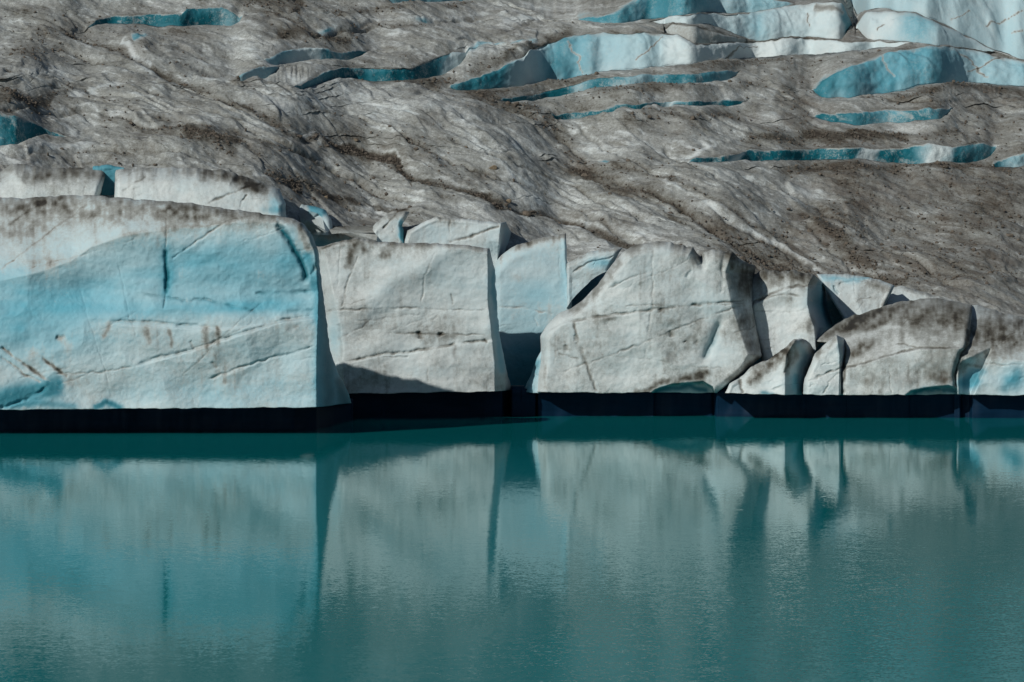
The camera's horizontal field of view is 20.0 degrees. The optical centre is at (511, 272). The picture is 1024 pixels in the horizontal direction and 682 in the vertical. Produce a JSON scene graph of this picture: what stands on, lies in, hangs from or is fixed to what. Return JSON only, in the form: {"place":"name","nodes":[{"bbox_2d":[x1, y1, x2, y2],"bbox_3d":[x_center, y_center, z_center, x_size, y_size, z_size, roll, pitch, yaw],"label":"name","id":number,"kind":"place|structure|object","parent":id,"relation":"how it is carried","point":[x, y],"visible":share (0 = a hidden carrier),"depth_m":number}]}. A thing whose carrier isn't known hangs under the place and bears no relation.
{"place":"outdoors","nodes":[
{"label":"outdoors","id":0,"kind":"place"},
{"bbox_2d":[0,415,1023,681],"bbox_3d":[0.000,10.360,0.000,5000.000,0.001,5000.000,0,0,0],"label":"water","id":1,"kind":"structure","parent":0,"point":[654,549],"depth_m":107.93},
{"bbox_2d":[0,195,352,430],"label":"ice block","id":2,"kind":"structure","parent":1,"relation":"in","point":[122,314],"depth_m":185.72},
{"bbox_2d":[317,237,523,417],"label":"ice block","id":3,"kind":"structure","parent":1,"relation":"in","point":[413,330],"depth_m":206.02},
{"bbox_2d":[494,233,571,386],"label":"ice block","id":4,"kind":"structure","parent":1,"relation":"on","point":[531,283],"depth_m":217.97},
{"bbox_2d":[522,241,761,416],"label":"ice block","id":5,"kind":"structure","parent":1,"relation":"in","point":[660,328],"depth_m":208.01},
{"bbox_2d":[525,352,540,392],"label":"ice block","id":6,"kind":"structure","parent":5,"relation":"attached to","point":[531,386],"depth_m":209.07},
{"bbox_2d":[720,339,813,416],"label":"ice block","id":7,"kind":"structure","parent":1,"relation":"on","point":[772,386],"depth_m":207.16},
{"bbox_2d":[800,335,846,416],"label":"ice pillar","id":8,"kind":"structure","parent":1,"relation":"in","point":[822,389],"depth_m":205.69},
{"bbox_2d":[816,298,971,417],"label":"ice mound","id":9,"kind":"object","parent":1,"relation":"in","point":[901,359],"visible":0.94,"depth_m":207.51},
{"bbox_2d":[954,305,1023,417],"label":"ice mound","id":10,"kind":"object","parent":1,"relation":"in","point":[989,375],"visible":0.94,"depth_m":206.99},
{"bbox_2d":[0,0,1023,387],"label":"glacier","id":11,"kind":"object","parent":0,"point":[306,82],"visible":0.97,"depth_m":250.52},
{"bbox_2d":[0,163,104,198],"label":"ice block","id":12,"kind":"structure","parent":11,"relation":"on","point":[21,181],"depth_m":213.25},
{"bbox_2d":[93,165,123,194],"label":"ice block","id":13,"kind":"structure","parent":11,"relation":"on","point":[108,186],"depth_m":215.93},
{"bbox_2d":[114,167,285,216],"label":"ice block","id":14,"kind":"structure","parent":11,"relation":"on","point":[222,188],"depth_m":212.13},
{"bbox_2d":[299,204,333,234],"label":"ice block","id":15,"kind":"structure","parent":11,"relation":"on","point":[315,220],"depth_m":219.46},
{"bbox_2d":[328,225,376,240],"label":"ice slab","id":16,"kind":"structure","parent":11,"relation":"on","point":[366,232],"depth_m":219.21},
{"bbox_2d":[373,211,408,242],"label":"ice block","id":17,"kind":"structure","parent":11,"relation":"on","point":[388,228],"depth_m":221.40},
{"bbox_2d":[405,217,510,264],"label":"ice block","id":18,"kind":"structure","parent":11,"relation":"on","point":[494,237],"depth_m":219.97},
{"bbox_2d":[1,0,1022,296],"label":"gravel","id":19,"kind":"structure","parent":11,"relation":"on","point":[221,136],"depth_m":243.12},
{"bbox_2d":[523,211,531,216],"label":"rock","id":20,"kind":"object","parent":11,"relation":"on","point":[527,213],"visible":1,"depth_m":234.48},
{"bbox_2d":[566,247,621,306],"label":"ice block","id":21,"kind":"structure","parent":11,"relation":"on","point":[583,271],"depth_m":217.32},
{"bbox_2d":[448,32,909,89],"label":"ice wall","id":22,"kind":"structure","parent":11,"relation":"on","point":[571,56],"depth_m":276.85},
{"bbox_2d":[579,0,792,22],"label":"ice wall","id":23,"kind":"structure","parent":11,"relation":"on","point":[641,9],"depth_m":286.60},
{"bbox_2d":[664,23,745,43],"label":"ice hump","id":24,"kind":"object","parent":11,"relation":"on","point":[694,34],"visible":0.57,"depth_m":279.95},
{"bbox_2d":[650,2,852,40],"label":"ice wall","id":25,"kind":"structure","parent":11,"relation":"on","point":[830,20],"depth_m":289.79},
{"bbox_2d":[752,269,832,361],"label":"ice block","id":26,"kind":"structure","parent":11,"relation":"on","point":[789,306],"depth_m":211.89},
{"bbox_2d":[817,274,893,318],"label":"ice block","id":27,"kind":"structure","parent":11,"relation":"on","point":[850,295],"depth_m":220.58},
{"bbox_2d":[812,46,1023,97],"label":"ice wall","id":28,"kind":"structure","parent":11,"relation":"on","point":[889,72],"depth_m":278.23},
{"bbox_2d":[887,286,952,304],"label":"ice sliver","id":29,"kind":"object","parent":11,"relation":"on","point":[900,293],"visible":0.31,"depth_m":224.37},
{"bbox_2d":[856,11,1017,58],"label":"ice ridge","id":30,"kind":"structure","parent":11,"relation":"on","point":[901,26],"depth_m":286.07},
{"bbox_2d":[851,0,1023,58],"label":"ice wall","id":31,"kind":"structure","parent":11,"relation":"on","point":[997,25],"depth_m":291.51}
]}

